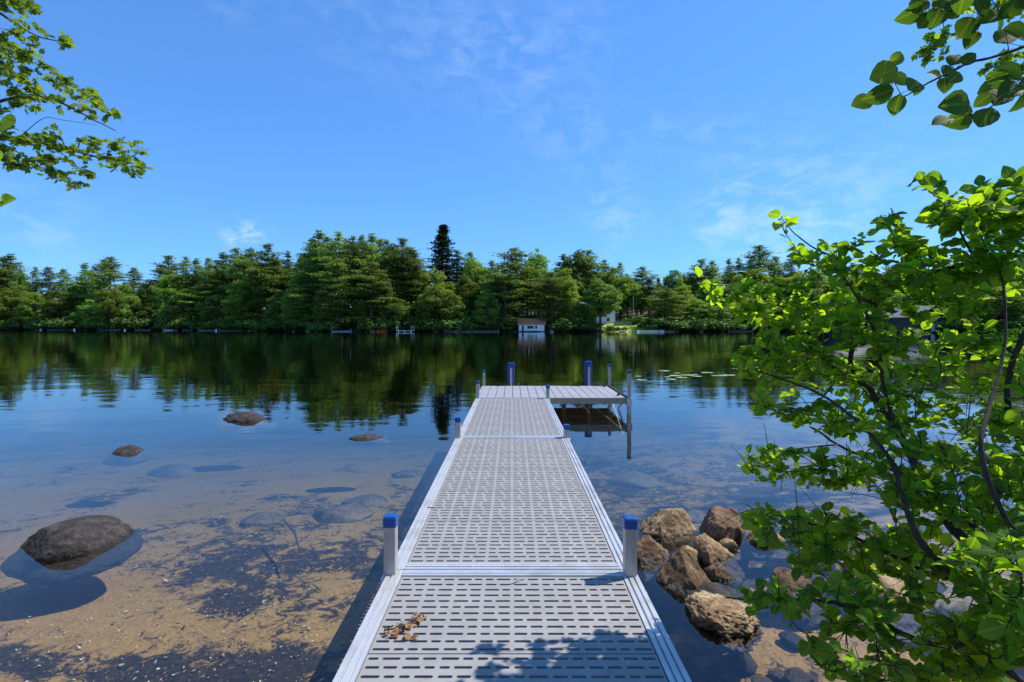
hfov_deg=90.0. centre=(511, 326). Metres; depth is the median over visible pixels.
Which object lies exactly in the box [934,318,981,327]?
shore bush
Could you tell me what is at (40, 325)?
shore bush
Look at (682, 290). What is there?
broadleaf tree
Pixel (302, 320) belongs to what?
shore bush
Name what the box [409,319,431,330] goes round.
shore bush
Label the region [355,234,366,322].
pine tree
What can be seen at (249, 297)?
broadleaf tree
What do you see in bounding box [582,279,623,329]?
broadleaf tree
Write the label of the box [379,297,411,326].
broadleaf tree
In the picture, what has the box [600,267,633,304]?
broadleaf tree
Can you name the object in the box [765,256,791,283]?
pine tree
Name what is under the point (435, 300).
broadleaf tree
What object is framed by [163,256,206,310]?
pine tree
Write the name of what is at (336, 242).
pine tree
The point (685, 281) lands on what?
broadleaf tree
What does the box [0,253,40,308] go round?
pine tree
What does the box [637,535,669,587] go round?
rock
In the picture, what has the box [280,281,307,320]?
broadleaf tree
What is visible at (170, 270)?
pine tree
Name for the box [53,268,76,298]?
pine tree
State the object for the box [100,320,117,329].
shore bush
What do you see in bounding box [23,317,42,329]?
shore bush
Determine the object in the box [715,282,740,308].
broadleaf tree
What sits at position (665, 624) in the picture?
rubble stone
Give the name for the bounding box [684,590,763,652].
rock
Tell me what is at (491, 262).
pine tree
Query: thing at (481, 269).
broadleaf tree
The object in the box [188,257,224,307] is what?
pine tree
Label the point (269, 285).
pine tree
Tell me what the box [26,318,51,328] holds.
shore bush
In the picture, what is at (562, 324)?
shore bush
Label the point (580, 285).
broadleaf tree
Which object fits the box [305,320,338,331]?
shore bush
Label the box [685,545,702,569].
rock
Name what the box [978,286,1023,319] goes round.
broadleaf tree
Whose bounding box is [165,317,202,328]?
shore bush
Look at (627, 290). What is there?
broadleaf tree
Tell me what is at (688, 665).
rubble stone
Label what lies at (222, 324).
shore bush
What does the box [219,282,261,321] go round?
broadleaf tree
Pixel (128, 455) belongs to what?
boulder
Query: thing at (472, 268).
broadleaf tree
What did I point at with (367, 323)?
shore bush
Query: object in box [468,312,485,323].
broadleaf tree
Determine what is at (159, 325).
shore bush
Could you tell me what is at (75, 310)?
broadleaf tree
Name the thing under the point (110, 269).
pine tree
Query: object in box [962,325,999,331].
shore bush
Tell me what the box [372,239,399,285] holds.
pine tree
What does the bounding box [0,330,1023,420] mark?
lake water
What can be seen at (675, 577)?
rock
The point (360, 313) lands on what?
broadleaf tree
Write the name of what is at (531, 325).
boathouse
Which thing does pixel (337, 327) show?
shore bush
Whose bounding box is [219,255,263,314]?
pine tree
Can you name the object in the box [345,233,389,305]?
pine tree
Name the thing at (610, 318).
house
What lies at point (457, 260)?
pine tree
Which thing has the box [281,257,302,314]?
pine tree
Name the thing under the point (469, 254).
pine tree
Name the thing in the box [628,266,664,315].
pine tree
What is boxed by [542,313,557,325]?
broadleaf tree
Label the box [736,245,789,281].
pine tree
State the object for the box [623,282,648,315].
broadleaf tree
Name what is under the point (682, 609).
rock
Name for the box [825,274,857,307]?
broadleaf tree
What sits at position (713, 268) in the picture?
pine tree
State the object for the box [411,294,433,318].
broadleaf tree
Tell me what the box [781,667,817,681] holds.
rubble stone
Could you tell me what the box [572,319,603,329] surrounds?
shore bush
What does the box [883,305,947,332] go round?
boathouse
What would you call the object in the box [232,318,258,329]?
shore bush
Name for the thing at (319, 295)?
broadleaf tree
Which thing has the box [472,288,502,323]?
broadleaf tree
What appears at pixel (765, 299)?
broadleaf tree
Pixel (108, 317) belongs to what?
broadleaf tree
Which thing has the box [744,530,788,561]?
rock
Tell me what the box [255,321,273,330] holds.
shore bush
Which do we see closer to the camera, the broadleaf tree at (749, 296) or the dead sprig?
the dead sprig
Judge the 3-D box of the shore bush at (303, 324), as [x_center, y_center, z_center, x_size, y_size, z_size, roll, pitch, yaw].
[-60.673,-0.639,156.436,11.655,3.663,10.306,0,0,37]
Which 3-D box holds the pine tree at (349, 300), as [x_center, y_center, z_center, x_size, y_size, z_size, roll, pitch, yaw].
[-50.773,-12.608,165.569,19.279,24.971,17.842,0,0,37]
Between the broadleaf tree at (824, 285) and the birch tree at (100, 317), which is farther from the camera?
the birch tree at (100, 317)
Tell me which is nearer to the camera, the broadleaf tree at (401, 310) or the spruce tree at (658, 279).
the broadleaf tree at (401, 310)
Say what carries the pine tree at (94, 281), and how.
on the shore hill
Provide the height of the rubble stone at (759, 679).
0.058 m
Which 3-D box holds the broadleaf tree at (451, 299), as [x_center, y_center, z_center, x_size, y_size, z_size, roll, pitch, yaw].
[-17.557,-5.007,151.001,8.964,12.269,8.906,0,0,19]
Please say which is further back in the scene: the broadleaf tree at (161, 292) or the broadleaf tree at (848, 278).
the broadleaf tree at (161, 292)
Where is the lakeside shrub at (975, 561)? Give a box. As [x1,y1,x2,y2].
[695,165,1023,681]
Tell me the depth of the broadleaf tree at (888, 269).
152.29 m
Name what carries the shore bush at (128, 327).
on the shore hill
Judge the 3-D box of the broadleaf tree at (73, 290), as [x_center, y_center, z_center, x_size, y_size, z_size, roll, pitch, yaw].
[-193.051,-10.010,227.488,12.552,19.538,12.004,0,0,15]
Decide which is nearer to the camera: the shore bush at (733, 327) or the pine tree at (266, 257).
the shore bush at (733, 327)
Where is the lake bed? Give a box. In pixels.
[0,386,1023,681]
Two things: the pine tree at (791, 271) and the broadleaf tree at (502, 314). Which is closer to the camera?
the broadleaf tree at (502, 314)
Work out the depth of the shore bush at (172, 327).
196.05 m
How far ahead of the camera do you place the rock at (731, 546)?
3.41 m
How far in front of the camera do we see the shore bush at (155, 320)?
202.15 m
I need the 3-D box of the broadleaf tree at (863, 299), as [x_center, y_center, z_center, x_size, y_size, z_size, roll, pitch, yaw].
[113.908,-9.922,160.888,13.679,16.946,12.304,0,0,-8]
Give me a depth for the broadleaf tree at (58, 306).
217.44 m
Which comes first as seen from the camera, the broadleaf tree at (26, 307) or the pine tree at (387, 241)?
the pine tree at (387, 241)
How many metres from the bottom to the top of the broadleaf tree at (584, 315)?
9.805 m
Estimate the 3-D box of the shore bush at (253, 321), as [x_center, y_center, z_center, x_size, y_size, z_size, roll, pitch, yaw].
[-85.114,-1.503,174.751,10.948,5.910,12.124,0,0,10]
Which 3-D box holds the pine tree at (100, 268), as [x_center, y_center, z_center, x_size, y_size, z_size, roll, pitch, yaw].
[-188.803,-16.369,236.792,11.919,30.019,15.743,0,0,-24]
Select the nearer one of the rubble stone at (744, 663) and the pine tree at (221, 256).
the rubble stone at (744, 663)
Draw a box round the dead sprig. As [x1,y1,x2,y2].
[383,611,427,639]
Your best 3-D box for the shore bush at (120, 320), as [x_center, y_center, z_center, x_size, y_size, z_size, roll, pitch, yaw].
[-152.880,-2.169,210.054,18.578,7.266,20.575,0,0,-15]
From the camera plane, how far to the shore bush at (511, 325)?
147.29 m
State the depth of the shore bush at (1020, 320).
104.53 m
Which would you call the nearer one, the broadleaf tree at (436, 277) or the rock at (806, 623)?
the rock at (806, 623)
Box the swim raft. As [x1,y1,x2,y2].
[396,326,414,331]
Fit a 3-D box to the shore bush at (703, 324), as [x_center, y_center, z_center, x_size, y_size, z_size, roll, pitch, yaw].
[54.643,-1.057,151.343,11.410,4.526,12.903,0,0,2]
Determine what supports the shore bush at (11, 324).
on the shore hill
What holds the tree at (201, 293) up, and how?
on the shore hill
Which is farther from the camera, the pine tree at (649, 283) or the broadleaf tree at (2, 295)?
the broadleaf tree at (2, 295)
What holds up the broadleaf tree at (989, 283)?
on the shore hill
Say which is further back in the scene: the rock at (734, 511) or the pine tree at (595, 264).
the pine tree at (595, 264)
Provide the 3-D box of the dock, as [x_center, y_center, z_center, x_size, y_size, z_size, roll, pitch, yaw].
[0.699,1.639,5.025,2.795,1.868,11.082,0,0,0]
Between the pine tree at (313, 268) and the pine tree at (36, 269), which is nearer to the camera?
the pine tree at (313, 268)
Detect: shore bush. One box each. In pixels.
[0,317,29,329]
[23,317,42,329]
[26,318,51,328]
[32,317,61,328]
[44,316,82,328]
[54,316,87,329]
[74,317,105,329]
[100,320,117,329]
[110,312,153,329]
[119,324,133,329]
[122,320,153,328]
[132,318,160,328]
[153,320,174,328]
[164,322,182,329]
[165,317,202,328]
[184,319,211,329]
[203,318,221,329]
[211,316,236,329]
[217,319,239,329]
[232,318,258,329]
[242,314,269,330]
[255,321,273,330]
[257,318,283,329]
[268,317,296,330]
[282,314,312,330]
[293,320,323,330]
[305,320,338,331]
[321,320,343,330]
[354,315,392,331]
[373,320,389,329]
[374,319,401,329]
[392,316,423,329]
[405,316,443,329]
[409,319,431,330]
[427,320,452,330]
[429,319,466,331]
[433,316,477,329]
[463,324,482,330]
[479,324,497,330]
[486,322,506,329]
[491,319,518,329]
[547,316,588,331]
[565,319,586,330]
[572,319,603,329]
[603,325,615,330]
[622,314,644,323]
[640,314,691,330]
[658,315,690,329]
[669,317,696,329]
[684,315,719,329]
[700,316,732,330]
[717,321,739,330]
[731,317,759,330]
[744,320,772,329]
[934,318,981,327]
[944,324,965,330]
[947,318,998,330]
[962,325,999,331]
[981,313,1023,332]
[997,314,1023,328]
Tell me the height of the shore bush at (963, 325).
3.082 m
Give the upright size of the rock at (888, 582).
0.343 m
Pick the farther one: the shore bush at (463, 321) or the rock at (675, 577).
the shore bush at (463, 321)
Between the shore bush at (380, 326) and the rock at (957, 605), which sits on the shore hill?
the shore bush at (380, 326)
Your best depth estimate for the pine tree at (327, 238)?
173.74 m
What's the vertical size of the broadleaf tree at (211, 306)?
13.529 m
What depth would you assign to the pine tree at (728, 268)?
186.36 m
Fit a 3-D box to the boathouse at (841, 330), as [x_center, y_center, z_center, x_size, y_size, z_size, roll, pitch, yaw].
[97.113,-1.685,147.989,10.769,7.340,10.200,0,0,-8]
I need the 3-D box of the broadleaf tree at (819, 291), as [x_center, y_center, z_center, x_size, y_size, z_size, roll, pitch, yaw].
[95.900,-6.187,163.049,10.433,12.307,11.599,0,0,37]
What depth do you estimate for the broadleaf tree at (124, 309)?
209.52 m
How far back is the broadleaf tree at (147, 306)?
207.51 m
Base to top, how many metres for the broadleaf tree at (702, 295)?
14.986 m
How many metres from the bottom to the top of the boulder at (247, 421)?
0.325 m
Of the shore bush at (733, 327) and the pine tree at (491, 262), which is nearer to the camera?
the shore bush at (733, 327)
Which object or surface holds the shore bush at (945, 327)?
on the shore hill
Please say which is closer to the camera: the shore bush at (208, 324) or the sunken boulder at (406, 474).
the sunken boulder at (406, 474)
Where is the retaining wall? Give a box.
[614,322,631,325]
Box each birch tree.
[97,305,106,320]
[157,302,166,329]
[161,305,169,321]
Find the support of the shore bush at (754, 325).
on the shore hill
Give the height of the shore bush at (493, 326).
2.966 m
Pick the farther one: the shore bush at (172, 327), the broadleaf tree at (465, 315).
the shore bush at (172, 327)
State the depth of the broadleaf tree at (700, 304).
152.79 m
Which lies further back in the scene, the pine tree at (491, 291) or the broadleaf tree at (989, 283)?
the pine tree at (491, 291)
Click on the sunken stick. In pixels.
(292, 529)
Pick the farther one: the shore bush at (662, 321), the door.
the shore bush at (662, 321)
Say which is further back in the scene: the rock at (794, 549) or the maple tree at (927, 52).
the maple tree at (927, 52)
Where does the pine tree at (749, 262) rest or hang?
on the shore hill
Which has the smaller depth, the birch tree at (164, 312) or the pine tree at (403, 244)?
the pine tree at (403, 244)
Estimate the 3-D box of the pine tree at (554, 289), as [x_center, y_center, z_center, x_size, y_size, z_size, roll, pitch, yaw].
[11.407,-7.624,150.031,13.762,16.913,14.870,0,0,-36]
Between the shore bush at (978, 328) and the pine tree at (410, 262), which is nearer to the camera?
the shore bush at (978, 328)
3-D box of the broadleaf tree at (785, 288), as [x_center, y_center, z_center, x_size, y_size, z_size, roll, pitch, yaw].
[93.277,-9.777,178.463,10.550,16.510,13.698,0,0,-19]
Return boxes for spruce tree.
[422,224,462,318]
[650,278,662,314]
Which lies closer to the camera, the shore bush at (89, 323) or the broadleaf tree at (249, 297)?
the broadleaf tree at (249, 297)
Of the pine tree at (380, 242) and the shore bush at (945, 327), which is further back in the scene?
the pine tree at (380, 242)
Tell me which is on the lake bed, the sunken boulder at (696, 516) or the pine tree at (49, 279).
the sunken boulder at (696, 516)
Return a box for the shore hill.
[0,308,1011,333]
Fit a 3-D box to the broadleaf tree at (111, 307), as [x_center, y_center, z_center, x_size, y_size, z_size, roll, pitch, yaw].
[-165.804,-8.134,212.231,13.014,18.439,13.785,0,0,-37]
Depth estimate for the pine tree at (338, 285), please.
154.85 m
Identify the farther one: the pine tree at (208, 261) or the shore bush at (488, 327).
the pine tree at (208, 261)
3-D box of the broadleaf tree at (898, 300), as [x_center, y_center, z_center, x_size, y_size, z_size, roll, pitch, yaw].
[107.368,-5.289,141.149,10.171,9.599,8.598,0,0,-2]
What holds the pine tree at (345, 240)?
on the shore hill
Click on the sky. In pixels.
(662, 136)
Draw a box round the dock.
[332,361,691,681]
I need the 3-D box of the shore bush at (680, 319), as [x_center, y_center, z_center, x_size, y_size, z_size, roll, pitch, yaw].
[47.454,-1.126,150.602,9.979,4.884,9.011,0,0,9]
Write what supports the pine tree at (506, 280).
on the shore hill
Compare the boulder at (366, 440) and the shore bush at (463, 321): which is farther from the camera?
the shore bush at (463, 321)
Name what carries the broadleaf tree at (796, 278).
on the shore hill
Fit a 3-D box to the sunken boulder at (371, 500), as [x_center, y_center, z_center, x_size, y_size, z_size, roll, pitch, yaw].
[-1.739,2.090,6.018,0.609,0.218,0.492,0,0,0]
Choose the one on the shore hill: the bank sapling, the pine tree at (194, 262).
the pine tree at (194, 262)
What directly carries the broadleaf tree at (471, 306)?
on the shore hill
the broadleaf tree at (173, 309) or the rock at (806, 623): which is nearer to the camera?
the rock at (806, 623)
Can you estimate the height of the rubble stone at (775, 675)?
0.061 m
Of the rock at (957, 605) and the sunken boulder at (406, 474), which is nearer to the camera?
the rock at (957, 605)
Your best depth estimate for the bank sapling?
1.60 m
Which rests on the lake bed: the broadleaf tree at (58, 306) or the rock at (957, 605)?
the rock at (957, 605)
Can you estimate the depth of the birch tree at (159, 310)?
202.25 m
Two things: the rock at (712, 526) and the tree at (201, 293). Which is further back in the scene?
the tree at (201, 293)
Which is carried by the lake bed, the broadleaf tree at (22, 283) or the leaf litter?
the leaf litter
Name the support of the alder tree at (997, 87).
on the lake bed
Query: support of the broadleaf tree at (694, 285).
on the shore hill
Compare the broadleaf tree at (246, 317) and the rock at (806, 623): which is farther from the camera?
the broadleaf tree at (246, 317)
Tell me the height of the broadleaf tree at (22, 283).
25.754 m
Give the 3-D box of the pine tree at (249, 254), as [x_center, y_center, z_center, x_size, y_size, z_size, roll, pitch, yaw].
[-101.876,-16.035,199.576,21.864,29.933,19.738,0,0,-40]
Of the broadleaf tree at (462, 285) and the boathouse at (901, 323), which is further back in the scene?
the broadleaf tree at (462, 285)
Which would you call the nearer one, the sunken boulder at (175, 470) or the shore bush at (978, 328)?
the sunken boulder at (175, 470)
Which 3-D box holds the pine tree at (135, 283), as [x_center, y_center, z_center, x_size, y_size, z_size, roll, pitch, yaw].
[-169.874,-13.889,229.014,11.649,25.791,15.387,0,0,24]
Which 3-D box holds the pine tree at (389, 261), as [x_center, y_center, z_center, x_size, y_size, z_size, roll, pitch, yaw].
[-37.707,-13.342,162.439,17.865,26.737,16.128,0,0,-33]
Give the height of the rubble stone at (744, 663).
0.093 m
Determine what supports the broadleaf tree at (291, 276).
on the shore hill
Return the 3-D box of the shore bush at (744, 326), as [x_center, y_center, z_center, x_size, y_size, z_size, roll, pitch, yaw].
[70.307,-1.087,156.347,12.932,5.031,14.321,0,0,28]
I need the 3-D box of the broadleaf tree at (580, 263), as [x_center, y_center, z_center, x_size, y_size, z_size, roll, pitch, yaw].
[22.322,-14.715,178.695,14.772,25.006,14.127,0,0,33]
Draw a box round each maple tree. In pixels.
[0,0,152,191]
[910,0,1023,85]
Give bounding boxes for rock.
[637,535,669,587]
[638,508,697,554]
[645,545,710,637]
[676,582,742,632]
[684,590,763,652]
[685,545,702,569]
[689,533,745,585]
[697,506,749,569]
[703,562,740,594]
[718,538,740,561]
[726,508,740,522]
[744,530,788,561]
[765,567,826,630]
[778,512,854,575]
[834,561,931,647]
[884,548,926,599]
[929,576,1023,677]
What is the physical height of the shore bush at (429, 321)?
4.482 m
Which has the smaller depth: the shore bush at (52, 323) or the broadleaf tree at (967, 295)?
the broadleaf tree at (967, 295)
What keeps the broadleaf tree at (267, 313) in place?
on the shore hill
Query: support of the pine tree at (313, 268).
on the shore hill
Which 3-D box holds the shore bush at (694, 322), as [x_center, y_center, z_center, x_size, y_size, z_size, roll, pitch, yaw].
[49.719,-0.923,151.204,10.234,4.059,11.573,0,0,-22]
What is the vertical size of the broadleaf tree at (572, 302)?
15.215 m
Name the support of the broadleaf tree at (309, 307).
on the shore hill
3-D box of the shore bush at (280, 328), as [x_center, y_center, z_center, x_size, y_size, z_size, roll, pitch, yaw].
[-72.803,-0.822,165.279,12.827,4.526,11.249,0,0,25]
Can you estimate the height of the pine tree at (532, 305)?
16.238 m
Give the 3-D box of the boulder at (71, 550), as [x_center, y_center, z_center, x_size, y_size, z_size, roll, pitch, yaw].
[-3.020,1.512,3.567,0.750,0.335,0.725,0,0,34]
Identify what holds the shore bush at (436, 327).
on the shore hill
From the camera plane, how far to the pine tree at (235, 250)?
204.60 m
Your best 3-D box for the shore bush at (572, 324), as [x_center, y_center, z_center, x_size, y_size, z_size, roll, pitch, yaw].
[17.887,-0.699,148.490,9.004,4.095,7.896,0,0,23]
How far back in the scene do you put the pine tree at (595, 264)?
178.67 m
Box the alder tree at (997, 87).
[851,0,1023,129]
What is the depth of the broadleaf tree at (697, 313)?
154.16 m
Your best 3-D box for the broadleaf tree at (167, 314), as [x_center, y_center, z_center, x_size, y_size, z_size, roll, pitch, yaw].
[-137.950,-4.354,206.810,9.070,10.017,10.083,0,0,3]
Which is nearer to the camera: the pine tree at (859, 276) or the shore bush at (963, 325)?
the shore bush at (963, 325)
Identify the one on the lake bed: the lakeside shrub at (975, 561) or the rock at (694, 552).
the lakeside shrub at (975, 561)
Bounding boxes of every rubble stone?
[661,620,668,630]
[674,641,697,662]
[683,659,694,670]
[727,651,757,675]
[750,676,772,681]
[767,669,784,681]
[778,631,808,651]
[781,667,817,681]
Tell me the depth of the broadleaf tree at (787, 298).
155.78 m
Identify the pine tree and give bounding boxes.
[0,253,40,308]
[0,257,29,306]
[26,267,46,304]
[32,266,60,299]
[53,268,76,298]
[58,262,103,309]
[79,266,114,305]
[87,256,134,296]
[89,259,115,296]
[120,267,148,295]
[137,264,165,315]
[146,255,181,310]
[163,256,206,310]
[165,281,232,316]
[176,258,206,302]
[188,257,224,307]
[194,252,235,305]
[211,247,251,303]
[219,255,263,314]
[221,247,262,313]
[243,243,285,313]
[250,262,289,316]
[252,258,290,311]
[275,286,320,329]
[281,251,295,287]
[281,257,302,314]
[283,229,343,298]
[284,251,335,316]
[289,238,334,309]
[304,235,342,298]
[307,258,369,328]
[313,231,356,323]
[326,250,368,325]
[332,238,359,323]
[334,235,368,326]
[344,262,401,322]
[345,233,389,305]
[354,238,385,316]
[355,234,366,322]
[368,243,413,318]
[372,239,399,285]
[383,238,421,311]
[391,248,432,317]
[393,250,442,317]
[442,250,470,295]
[454,252,487,278]
[467,274,522,317]
[474,260,502,293]
[479,247,546,322]
[479,267,527,326]
[510,274,545,318]
[528,272,571,323]
[542,254,587,295]
[571,249,607,284]
[583,275,601,300]
[589,259,613,286]
[615,262,635,317]
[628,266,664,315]
[633,278,667,317]
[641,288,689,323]
[685,258,723,294]
[694,260,725,289]
[716,258,736,285]
[725,258,748,286]
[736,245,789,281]
[740,257,771,281]
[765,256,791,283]
[767,257,807,278]
[845,262,865,298]
[919,258,952,309]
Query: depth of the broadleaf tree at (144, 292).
217.60 m
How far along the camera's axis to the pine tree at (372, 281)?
152.06 m
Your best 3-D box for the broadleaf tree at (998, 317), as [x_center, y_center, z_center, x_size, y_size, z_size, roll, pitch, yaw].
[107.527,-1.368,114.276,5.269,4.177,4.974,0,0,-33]
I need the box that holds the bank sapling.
[0,114,15,206]
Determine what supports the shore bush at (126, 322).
on the shore hill
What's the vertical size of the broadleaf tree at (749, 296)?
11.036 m
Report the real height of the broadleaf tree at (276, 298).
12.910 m
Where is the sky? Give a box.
[0,0,1023,311]
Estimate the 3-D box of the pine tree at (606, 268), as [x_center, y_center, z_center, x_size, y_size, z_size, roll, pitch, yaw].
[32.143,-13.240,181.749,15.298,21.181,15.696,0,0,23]
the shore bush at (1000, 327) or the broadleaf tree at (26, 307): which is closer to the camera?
the shore bush at (1000, 327)
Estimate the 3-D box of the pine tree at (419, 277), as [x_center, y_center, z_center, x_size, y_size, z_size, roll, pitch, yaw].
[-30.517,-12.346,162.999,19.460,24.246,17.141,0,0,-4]
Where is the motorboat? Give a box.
[637,329,656,331]
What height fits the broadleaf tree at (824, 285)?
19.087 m
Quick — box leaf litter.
[0,515,405,681]
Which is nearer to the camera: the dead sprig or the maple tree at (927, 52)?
the dead sprig
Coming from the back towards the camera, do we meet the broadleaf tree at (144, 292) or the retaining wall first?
the broadleaf tree at (144, 292)
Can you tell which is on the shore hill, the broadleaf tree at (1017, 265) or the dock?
the broadleaf tree at (1017, 265)
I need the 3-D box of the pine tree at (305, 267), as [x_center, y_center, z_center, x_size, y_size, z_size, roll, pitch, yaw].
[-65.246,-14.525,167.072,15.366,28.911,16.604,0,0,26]
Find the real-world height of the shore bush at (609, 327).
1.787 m
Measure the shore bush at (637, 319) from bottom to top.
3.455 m
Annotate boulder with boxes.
[0,515,143,584]
[102,445,149,465]
[146,463,197,477]
[218,411,277,431]
[241,511,286,526]
[312,503,372,522]
[341,494,388,506]
[342,434,390,446]
[391,470,425,478]
[609,471,659,488]
[683,508,705,523]
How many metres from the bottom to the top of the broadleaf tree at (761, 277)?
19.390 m
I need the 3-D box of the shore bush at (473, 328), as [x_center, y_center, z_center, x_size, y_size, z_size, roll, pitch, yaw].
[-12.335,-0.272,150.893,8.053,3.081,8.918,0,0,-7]
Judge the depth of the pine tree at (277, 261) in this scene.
178.35 m
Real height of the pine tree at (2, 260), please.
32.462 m
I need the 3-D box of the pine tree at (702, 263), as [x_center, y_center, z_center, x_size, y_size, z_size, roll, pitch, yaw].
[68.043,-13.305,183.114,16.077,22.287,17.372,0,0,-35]
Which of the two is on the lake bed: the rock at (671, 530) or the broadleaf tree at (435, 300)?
the rock at (671, 530)
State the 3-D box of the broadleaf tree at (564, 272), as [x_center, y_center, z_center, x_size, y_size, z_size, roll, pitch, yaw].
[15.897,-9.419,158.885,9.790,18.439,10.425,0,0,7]
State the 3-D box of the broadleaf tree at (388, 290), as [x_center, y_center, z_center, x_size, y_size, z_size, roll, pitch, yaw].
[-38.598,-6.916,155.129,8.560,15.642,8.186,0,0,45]
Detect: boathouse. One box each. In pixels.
[517,319,546,330]
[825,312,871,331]
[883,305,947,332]
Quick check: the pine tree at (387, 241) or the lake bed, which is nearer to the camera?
the lake bed
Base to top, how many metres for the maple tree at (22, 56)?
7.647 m
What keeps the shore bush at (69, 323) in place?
on the shore hill
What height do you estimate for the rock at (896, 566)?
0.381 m
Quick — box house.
[580,302,614,323]
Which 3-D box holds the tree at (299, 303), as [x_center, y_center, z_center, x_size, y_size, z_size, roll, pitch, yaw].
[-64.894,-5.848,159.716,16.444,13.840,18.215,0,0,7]
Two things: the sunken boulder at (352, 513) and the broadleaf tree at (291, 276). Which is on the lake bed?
the sunken boulder at (352, 513)
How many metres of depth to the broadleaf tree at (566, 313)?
150.67 m
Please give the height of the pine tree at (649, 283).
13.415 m
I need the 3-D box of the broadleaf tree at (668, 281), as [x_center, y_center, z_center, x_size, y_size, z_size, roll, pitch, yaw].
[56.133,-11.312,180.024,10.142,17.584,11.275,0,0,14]
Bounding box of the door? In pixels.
[931,323,934,331]
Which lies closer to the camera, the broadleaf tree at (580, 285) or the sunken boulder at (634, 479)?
the sunken boulder at (634, 479)
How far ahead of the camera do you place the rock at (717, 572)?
3.01 m
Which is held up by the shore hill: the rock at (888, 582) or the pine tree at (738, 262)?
the pine tree at (738, 262)
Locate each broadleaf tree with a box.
[0,286,31,317]
[0,294,11,319]
[2,271,34,307]
[13,292,45,323]
[38,289,76,320]
[58,284,88,312]
[66,307,88,315]
[69,299,107,328]
[92,285,129,319]
[104,313,122,321]
[109,283,134,316]
[116,294,142,318]
[131,284,157,310]
[139,302,161,319]
[148,275,180,309]
[154,305,176,321]
[164,288,200,321]
[176,310,198,321]
[195,293,230,319]
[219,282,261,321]
[236,311,260,321]
[237,267,264,312]
[262,306,278,320]
[265,290,291,320]
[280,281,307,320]
[283,260,307,298]
[297,300,319,321]
[311,287,340,322]
[350,300,378,321]
[369,278,397,318]
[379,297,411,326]
[397,280,417,316]
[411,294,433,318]
[416,284,453,323]
[420,268,456,303]
[435,289,465,321]
[451,300,468,318]
[453,275,483,312]
[457,257,487,303]
[467,294,484,315]
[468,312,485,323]
[470,266,499,308]
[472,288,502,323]
[486,312,504,322]
[523,248,554,317]
[535,271,560,316]
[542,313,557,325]
[553,267,578,315]
[557,249,593,301]
[557,278,582,319]
[557,305,578,319]
[572,272,587,301]
[575,298,598,323]
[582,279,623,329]
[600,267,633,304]
[616,276,640,318]
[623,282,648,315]
[659,270,685,309]
[667,273,693,295]
[668,285,696,314]
[670,310,686,319]
[679,299,720,321]
[682,302,710,318]
[687,275,701,301]
[694,279,726,310]
[702,305,734,322]
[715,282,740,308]
[726,274,742,287]
[733,294,760,322]
[742,267,774,318]
[756,295,788,314]
[770,275,792,299]
[779,296,803,319]
[781,270,818,298]
[796,268,833,305]
[806,288,830,309]
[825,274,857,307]
[854,271,890,312]
[874,264,907,305]
[880,292,918,312]
[895,284,942,304]
[939,293,993,322]
[976,259,1015,310]
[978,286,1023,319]
[979,315,1003,320]
[1005,258,1023,313]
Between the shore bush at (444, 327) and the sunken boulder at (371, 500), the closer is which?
the sunken boulder at (371, 500)
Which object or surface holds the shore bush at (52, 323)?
on the shore hill
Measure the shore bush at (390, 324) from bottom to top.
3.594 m
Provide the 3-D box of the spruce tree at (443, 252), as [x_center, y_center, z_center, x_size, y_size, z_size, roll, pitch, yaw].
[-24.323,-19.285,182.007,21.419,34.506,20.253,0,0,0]
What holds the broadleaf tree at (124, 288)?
on the shore hill
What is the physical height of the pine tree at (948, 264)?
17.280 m
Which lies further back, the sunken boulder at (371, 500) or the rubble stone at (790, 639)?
the sunken boulder at (371, 500)
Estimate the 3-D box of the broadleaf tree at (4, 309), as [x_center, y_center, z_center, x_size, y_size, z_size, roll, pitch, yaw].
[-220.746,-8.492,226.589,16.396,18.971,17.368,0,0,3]
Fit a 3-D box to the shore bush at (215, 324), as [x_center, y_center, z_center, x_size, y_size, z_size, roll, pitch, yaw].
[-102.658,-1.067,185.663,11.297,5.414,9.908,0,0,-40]
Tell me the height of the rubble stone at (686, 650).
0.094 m
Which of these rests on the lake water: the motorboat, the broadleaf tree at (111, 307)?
the motorboat
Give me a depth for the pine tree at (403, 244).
161.21 m
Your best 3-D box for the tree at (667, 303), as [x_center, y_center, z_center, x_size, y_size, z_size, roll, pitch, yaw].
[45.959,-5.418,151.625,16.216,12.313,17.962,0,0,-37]
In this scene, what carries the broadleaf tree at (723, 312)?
on the shore hill
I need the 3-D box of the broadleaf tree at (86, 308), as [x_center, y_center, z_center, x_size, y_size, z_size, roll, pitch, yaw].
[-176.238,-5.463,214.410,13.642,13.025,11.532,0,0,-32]
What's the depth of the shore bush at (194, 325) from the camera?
189.22 m
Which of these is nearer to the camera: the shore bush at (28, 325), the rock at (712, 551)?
the rock at (712, 551)
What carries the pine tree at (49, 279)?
on the shore hill
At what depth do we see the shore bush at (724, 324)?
149.71 m
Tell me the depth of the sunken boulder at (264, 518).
5.19 m
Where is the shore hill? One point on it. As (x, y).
(633, 327)
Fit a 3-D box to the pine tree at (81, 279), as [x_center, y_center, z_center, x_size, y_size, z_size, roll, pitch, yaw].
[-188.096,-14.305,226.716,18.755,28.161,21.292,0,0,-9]
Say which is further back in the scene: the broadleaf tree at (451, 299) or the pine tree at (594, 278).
the pine tree at (594, 278)
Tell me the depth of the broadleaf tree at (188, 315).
197.99 m
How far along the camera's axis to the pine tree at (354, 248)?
162.60 m
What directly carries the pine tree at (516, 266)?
on the shore hill
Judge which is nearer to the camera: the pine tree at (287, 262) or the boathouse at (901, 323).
the boathouse at (901, 323)
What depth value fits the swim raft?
144.21 m
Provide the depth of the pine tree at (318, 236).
164.46 m

